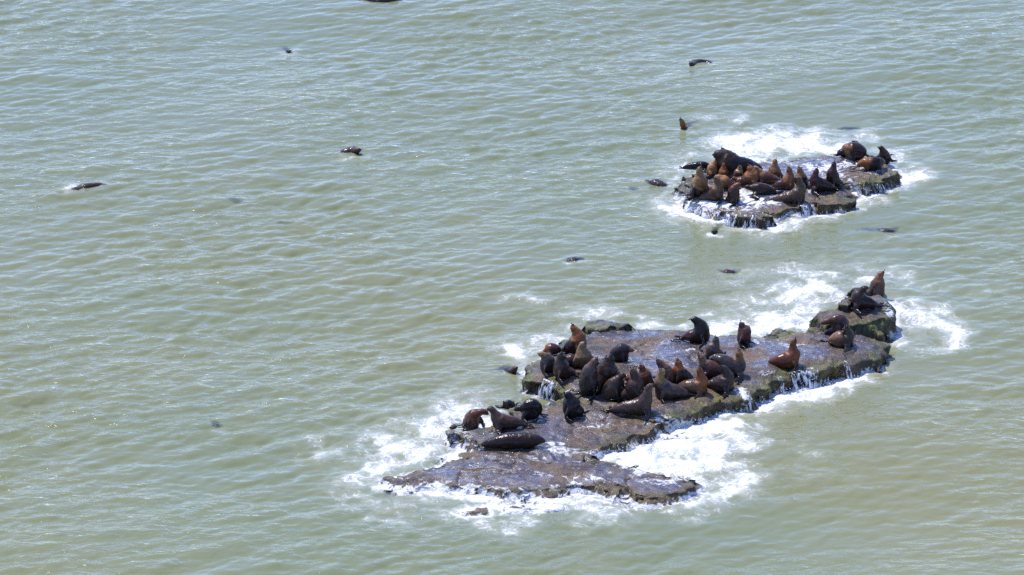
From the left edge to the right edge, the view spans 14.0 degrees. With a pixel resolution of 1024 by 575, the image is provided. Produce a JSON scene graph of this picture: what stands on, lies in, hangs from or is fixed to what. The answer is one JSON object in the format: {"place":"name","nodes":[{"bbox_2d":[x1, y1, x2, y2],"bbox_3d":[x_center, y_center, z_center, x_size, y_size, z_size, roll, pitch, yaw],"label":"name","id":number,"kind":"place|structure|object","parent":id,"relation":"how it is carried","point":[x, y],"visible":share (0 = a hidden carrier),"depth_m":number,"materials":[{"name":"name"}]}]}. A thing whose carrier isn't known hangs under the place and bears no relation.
{"place":"outdoors","nodes":[
{"label":"outdoors","id":0,"kind":"place"},
{"bbox_2d":[71,0,897,485],"bbox_3d":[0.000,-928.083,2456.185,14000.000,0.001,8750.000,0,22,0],"label":"seabed","id":1,"kind":"structure","parent":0,"point":[565,260],"depth_m":164.87,"materials":[{"name":"green liquid"}]},
{"bbox_2d":[0,0,1023,574],"bbox_3d":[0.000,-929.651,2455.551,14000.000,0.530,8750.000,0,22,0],"label":"sea","id":2,"kind":"structure","parent":0,"point":[340,342],"depth_m":156.43,"materials":[{"name":"green liquid"}]},
{"bbox_2d":[71,182,106,189],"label":"sea lion","id":3,"kind":"object","parent":2,"relation":"in","point":[86,185],"visible":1,"depth_m":164.43},
{"bbox_2d":[340,146,360,154],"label":"sea lion","id":4,"kind":"object","parent":2,"relation":"in","point":[353,149],"visible":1,"depth_m":168.31},
{"bbox_2d":[357,0,399,1],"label":"sea lion","id":5,"kind":"object","parent":2,"relation":"on","point":[379,0],"visible":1,"depth_m":186.21},
{"bbox_2d":[449,423,459,428],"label":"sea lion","id":6,"kind":"object","parent":2,"relation":"in","point":[453,426],"visible":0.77,"depth_m":142.84},
{"bbox_2d":[457,507,488,515],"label":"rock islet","id":7,"kind":"object","parent":2,"relation":"in","point":[473,511],"visible":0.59,"depth_m":136.42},
{"bbox_2d":[495,400,520,408],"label":"sea lion","id":8,"kind":"object","parent":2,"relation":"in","point":[507,404],"visible":0.81,"depth_m":144.25},
{"bbox_2d":[499,366,517,374],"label":"sea lion","id":9,"kind":"object","parent":2,"relation":"in","point":[511,369],"visible":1,"depth_m":147.37},
{"bbox_2d":[498,503,564,514],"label":"foam","id":10,"kind":"object","parent":2,"relation":"in","point":[520,508],"visible":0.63,"depth_m":136.77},
{"bbox_2d":[378,438,704,510],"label":"rock ledge","id":11,"kind":"object","parent":2,"relation":"in","point":[523,480],"visible":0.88,"depth_m":138.35,"materials":[{"name":"grey stone"}]},
{"bbox_2d":[436,398,672,463],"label":"rock ledge","id":12,"kind":"object","parent":2,"relation":"in","point":[596,431],"visible":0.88,"depth_m":141.73,"materials":[{"name":"grey stone"}]},
{"bbox_2d":[457,408,489,430],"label":"sea lion","id":13,"kind":"object","parent":12,"relation":"on","point":[472,419],"visible":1,"depth_m":142.60},
{"bbox_2d":[473,432,546,448],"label":"sea lion","id":14,"kind":"object","parent":12,"relation":"on","point":[509,440],"visible":1,"depth_m":140.34},
{"bbox_2d":[485,406,534,433],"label":"sea lion","id":15,"kind":"object","parent":12,"relation":"on","point":[500,420],"visible":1,"depth_m":141.60},
{"bbox_2d":[514,398,548,422],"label":"sea lion","id":16,"kind":"object","parent":12,"relation":"on","point":[530,408],"visible":1,"depth_m":142.36},
{"bbox_2d":[563,391,589,423],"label":"sea lion","id":17,"kind":"object","parent":12,"relation":"on","point":[572,407],"visible":1,"depth_m":142.50},
{"bbox_2d":[567,257,582,261],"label":"sea lion","id":18,"kind":"object","parent":2,"relation":"in","point":[572,259],"visible":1,"depth_m":157.24},
{"bbox_2d":[387,143,905,509],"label":"sea spray","id":19,"kind":"object","parent":2,"relation":"on","point":[695,420],"visible":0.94,"depth_m":141.45,"materials":[{"name":"white liquid"}]},
{"bbox_2d":[645,179,668,186],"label":"sea lion","id":20,"kind":"object","parent":2,"relation":"in","point":[657,182],"visible":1,"depth_m":164.79},
{"bbox_2d":[659,432,691,477],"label":"foam","id":21,"kind":"object","parent":2,"relation":"in","point":[679,435],"visible":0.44,"depth_m":142.12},
{"bbox_2d":[679,117,691,128],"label":"sea lion","id":22,"kind":"object","parent":2,"relation":"in","point":[683,125],"visible":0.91,"depth_m":170.86},
{"bbox_2d":[679,161,708,170],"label":"sea lion","id":23,"kind":"object","parent":2,"relation":"in","point":[693,165],"visible":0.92,"depth_m":165.39},
{"bbox_2d":[689,59,711,65],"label":"sea lion","id":24,"kind":"object","parent":2,"relation":"in","point":[694,62],"visible":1,"depth_m":178.55},
{"bbox_2d":[520,328,890,433],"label":"rock ledge","id":25,"kind":"object","parent":2,"relation":"in","point":[762,374],"visible":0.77,"depth_m":146.76,"materials":[{"name":"grey stone"}]},
{"bbox_2d":[537,351,554,377],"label":"sea lion","id":26,"kind":"object","parent":25,"relation":"on","point":[547,360],"visible":1,"depth_m":145.67},
{"bbox_2d":[537,379,556,400],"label":"cascade","id":27,"kind":"object","parent":25,"relation":"attached to","point":[545,389],"visible":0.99,"depth_m":145.07,"materials":[{"name":"white liquid"}]},
{"bbox_2d":[543,343,567,354],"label":"sea lion","id":28,"kind":"object","parent":25,"relation":"on","point":[551,348],"visible":0.96,"depth_m":147.17},
{"bbox_2d":[553,351,580,384],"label":"sea lion","id":29,"kind":"object","parent":25,"relation":"on","point":[562,369],"visible":0.93,"depth_m":145.10},
{"bbox_2d":[564,353,574,365],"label":"sea lion","id":30,"kind":"object","parent":25,"relation":"on","point":[569,358],"visible":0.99,"depth_m":146.11},
{"bbox_2d":[560,323,586,354],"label":"sea lion","id":31,"kind":"object","parent":25,"relation":"on","point":[576,338],"visible":0.84,"depth_m":147.07},
{"bbox_2d":[570,356,597,400],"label":"sea lion","id":32,"kind":"object","parent":25,"relation":"on","point":[588,383],"visible":1,"depth_m":143.70},
{"bbox_2d":[570,340,599,368],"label":"sea lion","id":33,"kind":"object","parent":25,"relation":"on","point":[583,357],"visible":0.87,"depth_m":146.00},
{"bbox_2d":[582,320,635,334],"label":"rock hump","id":34,"kind":"object","parent":25,"relation":"on","point":[590,326],"visible":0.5,"depth_m":149.52,"materials":[{"name":"grey stone"}]},
{"bbox_2d":[596,352,622,393],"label":"sea lion","id":35,"kind":"object","parent":25,"relation":"on","point":[607,368],"visible":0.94,"depth_m":144.13},
{"bbox_2d":[599,372,627,402],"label":"sea lion","id":36,"kind":"object","parent":25,"relation":"on","point":[612,388],"visible":1,"depth_m":143.62},
{"bbox_2d":[602,342,634,362],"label":"sea lion","id":37,"kind":"object","parent":25,"relation":"on","point":[620,351],"visible":0.87,"depth_m":146.63},
{"bbox_2d":[609,367,643,399],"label":"sea lion","id":38,"kind":"object","parent":25,"relation":"on","point":[633,387],"visible":1,"depth_m":143.30},
{"bbox_2d":[622,373,630,385],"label":"sea lion","id":39,"kind":"object","parent":25,"relation":"on","point":[626,379],"visible":0.58,"depth_m":144.88},
{"bbox_2d":[600,383,655,420],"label":"sea lion","id":40,"kind":"object","parent":25,"relation":"on","point":[641,404],"visible":1,"depth_m":142.55},
{"bbox_2d":[639,363,655,386],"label":"sea lion","id":41,"kind":"object","parent":25,"relation":"on","point":[645,373],"visible":0.69,"depth_m":144.71},
{"bbox_2d":[656,358,674,383],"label":"sea lion","id":42,"kind":"object","parent":25,"relation":"on","point":[669,374],"visible":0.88,"depth_m":144.43},
{"bbox_2d":[654,366,696,404],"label":"sea lion","id":43,"kind":"object","parent":25,"relation":"on","point":[665,388],"visible":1,"depth_m":143.56},
{"bbox_2d":[672,357,695,383],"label":"sea lion","id":44,"kind":"object","parent":25,"relation":"on","point":[681,372],"visible":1,"depth_m":144.62},
{"bbox_2d":[671,316,709,347],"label":"sea lion","id":45,"kind":"object","parent":25,"relation":"on","point":[699,332],"visible":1,"depth_m":148.18},
{"bbox_2d":[677,365,707,398],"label":"sea lion","id":46,"kind":"object","parent":25,"relation":"on","point":[698,384],"visible":1,"depth_m":143.99},
{"bbox_2d":[697,353,722,380],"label":"sea lion","id":47,"kind":"object","parent":25,"relation":"on","point":[711,368],"visible":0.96,"depth_m":145.19},
{"bbox_2d":[698,335,725,359],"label":"sea lion","id":48,"kind":"object","parent":25,"relation":"on","point":[711,348],"visible":0.82,"depth_m":146.90},
{"bbox_2d":[707,365,733,396],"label":"sea lion","id":49,"kind":"object","parent":25,"relation":"on","point":[723,382],"visible":1,"depth_m":144.39},
{"bbox_2d":[709,347,745,381],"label":"sea lion","id":50,"kind":"object","parent":25,"relation":"on","point":[736,365],"visible":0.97,"depth_m":145.26},
{"bbox_2d":[737,320,756,348],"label":"sea lion","id":51,"kind":"object","parent":25,"relation":"on","point":[744,334],"visible":1,"depth_m":148.05},
{"bbox_2d":[767,337,799,373],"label":"sea lion","id":52,"kind":"object","parent":25,"relation":"on","point":[788,358],"visible":1,"depth_m":146.14},
{"bbox_2d":[778,367,821,394],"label":"cascade","id":53,"kind":"object","parent":25,"relation":"attached to","point":[806,380],"visible":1,"depth_m":145.95,"materials":[{"name":"white liquid"}]},
{"bbox_2d":[806,327,819,332],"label":"rock shelf","id":54,"kind":"object","parent":25,"relation":"on","point":[813,329],"visible":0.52,"depth_m":149.58,"materials":[{"name":"grey stone"}]},
{"bbox_2d":[819,313,848,333],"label":"sea lion","id":55,"kind":"object","parent":25,"relation":"on","point":[837,321],"visible":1,"depth_m":148.82},
{"bbox_2d":[820,324,854,352],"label":"sea lion","id":56,"kind":"object","parent":25,"relation":"on","point":[844,337],"visible":1,"depth_m":147.84},
{"bbox_2d":[712,228,718,233],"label":"sea lion","id":57,"kind":"object","parent":2,"relation":"in","point":[714,231],"visible":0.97,"depth_m":160.02},
{"bbox_2d":[722,269,737,273],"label":"sea lion","id":58,"kind":"object","parent":2,"relation":"in","point":[728,271],"visible":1,"depth_m":156.21},
{"bbox_2d":[672,155,901,233],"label":"rock ledge","id":59,"kind":"object","parent":2,"relation":"in","point":[777,210],"visible":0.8,"depth_m":162.98,"materials":[{"name":"grey stone"}]},
{"bbox_2d":[680,164,708,200],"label":"sea lion","id":60,"kind":"object","parent":59,"relation":"on","point":[699,186],"visible":1,"depth_m":162.13},
{"bbox_2d":[684,173,707,187],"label":"rock pile","id":61,"kind":"object","parent":59,"relation":"on","point":[689,183],"visible":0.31,"depth_m":163.99,"materials":[{"name":"grey stone"}]},
{"bbox_2d":[690,177,723,204],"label":"sea lion","id":62,"kind":"object","parent":59,"relation":"on","point":[715,192],"visible":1,"depth_m":161.88},
{"bbox_2d":[703,159,718,178],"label":"sea lion","id":63,"kind":"object","parent":59,"relation":"on","point":[712,169],"visible":0.98,"depth_m":164.41},
{"bbox_2d":[712,163,729,177],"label":"sea lion","id":64,"kind":"object","parent":59,"relation":"on","point":[723,170],"visible":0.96,"depth_m":164.19},
{"bbox_2d":[713,174,741,188],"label":"sea lion","id":65,"kind":"object","parent":59,"relation":"on","point":[727,182],"visible":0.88,"depth_m":163.10},
{"bbox_2d":[723,182,741,206],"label":"sea lion","id":66,"kind":"object","parent":59,"relation":"on","point":[733,193],"visible":1,"depth_m":161.71},
{"bbox_2d":[712,149,762,181],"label":"sea lion","id":67,"kind":"object","parent":59,"relation":"on","point":[731,160],"visible":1,"depth_m":164.29},
{"bbox_2d":[731,165,743,176],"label":"sea lion","id":68,"kind":"object","parent":59,"relation":"on","point":[738,172],"visible":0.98,"depth_m":164.09},
{"bbox_2d":[731,176,749,185],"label":"sea lion","id":69,"kind":"object","parent":59,"relation":"on","point":[742,180],"visible":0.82,"depth_m":163.49},
{"bbox_2d":[733,164,758,184],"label":"sea lion","id":70,"kind":"object","parent":59,"relation":"on","point":[750,175],"visible":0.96,"depth_m":163.46},
{"bbox_2d":[729,209,776,229],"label":"rock block","id":71,"kind":"object","parent":59,"relation":"on","point":[762,218],"visible":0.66,"depth_m":160.64,"materials":[{"name":"grey stone"}]},
{"bbox_2d":[716,211,737,226],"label":"cascade","id":72,"kind":"object","parent":71,"relation":"on","point":[728,217],"visible":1,"depth_m":160.69,"materials":[{"name":"white liquid"}]},
{"bbox_2d":[743,182,783,198],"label":"sea lion","id":73,"kind":"object","parent":59,"relation":"on","point":[758,188],"visible":1,"depth_m":162.51},
{"bbox_2d":[752,165,779,183],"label":"sea lion","id":74,"kind":"object","parent":59,"relation":"on","point":[766,177],"visible":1,"depth_m":163.72},
{"bbox_2d":[768,158,783,177],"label":"sea lion","id":75,"kind":"object","parent":59,"relation":"on","point":[774,168],"visible":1,"depth_m":164.20},
{"bbox_2d":[772,165,794,189],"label":"sea lion","id":76,"kind":"object","parent":59,"relation":"on","point":[786,182],"visible":1,"depth_m":162.94},
{"bbox_2d":[768,176,805,206],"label":"sea lion","id":77,"kind":"object","parent":59,"relation":"on","point":[796,194],"visible":1,"depth_m":161.87},
{"bbox_2d":[794,165,809,188],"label":"sea lion","id":78,"kind":"object","parent":59,"relation":"on","point":[802,175],"visible":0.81,"depth_m":163.31},
{"bbox_2d":[800,203,814,218],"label":"cascade","id":79,"kind":"object","parent":59,"relation":"on","point":[805,212],"visible":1,"depth_m":161.68,"materials":[{"name":"white liquid"}]},
{"bbox_2d":[810,167,844,196],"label":"sea lion","id":80,"kind":"object","parent":59,"relation":"on","point":[818,183],"visible":1,"depth_m":162.77},
{"bbox_2d":[810,194,856,214],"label":"rock block","id":81,"kind":"object","parent":59,"relation":"on","point":[835,203],"visible":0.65,"depth_m":162.04,"materials":[{"name":"grey stone"}]},
{"bbox_2d":[826,160,850,191],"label":"sea lion","id":82,"kind":"object","parent":59,"relation":"on","point":[832,175],"visible":1,"depth_m":163.15},
{"bbox_2d":[833,148,844,156],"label":"sea lion","id":83,"kind":"object","parent":59,"relation":"on","point":[840,153],"visible":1,"depth_m":166.55},
{"bbox_2d":[842,142,872,163],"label":"sea lion","id":84,"kind":"object","parent":59,"relation":"on","point":[853,151],"visible":1,"depth_m":166.09},
{"bbox_2d":[849,157,885,172],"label":"sea lion","id":85,"kind":"object","parent":59,"relation":"on","point":[872,163],"visible":1,"depth_m":165.06},
{"bbox_2d":[859,170,900,228],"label":"rock bar","id":86,"kind":"object","parent":59,"relation":"attached to","point":[890,179],"visible":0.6,"depth_m":164.04,"materials":[{"name":"grey stone"}]},
{"bbox_2d":[871,146,896,164],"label":"sea lion","id":87,"kind":"object","parent":59,"relation":"on","point":[885,154],"visible":0.94,"depth_m":166.45},
{"bbox_2d":[809,295,897,358],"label":"boulder","id":88,"kind":"object","parent":2,"relation":"in","point":[878,323],"visible":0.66,"depth_m":149.93,"materials":[{"name":"grey stone"}]},
{"bbox_2d":[835,297,852,310],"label":"rock lump","id":89,"kind":"object","parent":88,"relation":"on","point":[845,304],"visible":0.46,"depth_m":150.21,"materials":[{"name":"grey stone"}]},
{"bbox_2d":[846,287,868,297],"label":"sea lion","id":90,"kind":"object","parent":88,"relation":"on","point":[849,293],"visible":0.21,"depth_m":153.03},
{"bbox_2d":[851,286,889,314],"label":"sea lion","id":91,"kind":"object","parent":88,"relation":"on","point":[860,299],"visible":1,"depth_m":150.15},
{"bbox_2d":[866,270,884,296],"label":"sea lion","id":92,"kind":"object","parent":88,"relation":"on","point":[877,285],"visible":0.73,"depth_m":153.48},
{"bbox_2d":[878,228,895,232],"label":"sea lion","id":93,"kind":"object","parent":2,"relation":"in","point":[884,230],"visible":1,"depth_m":160.22}
]}

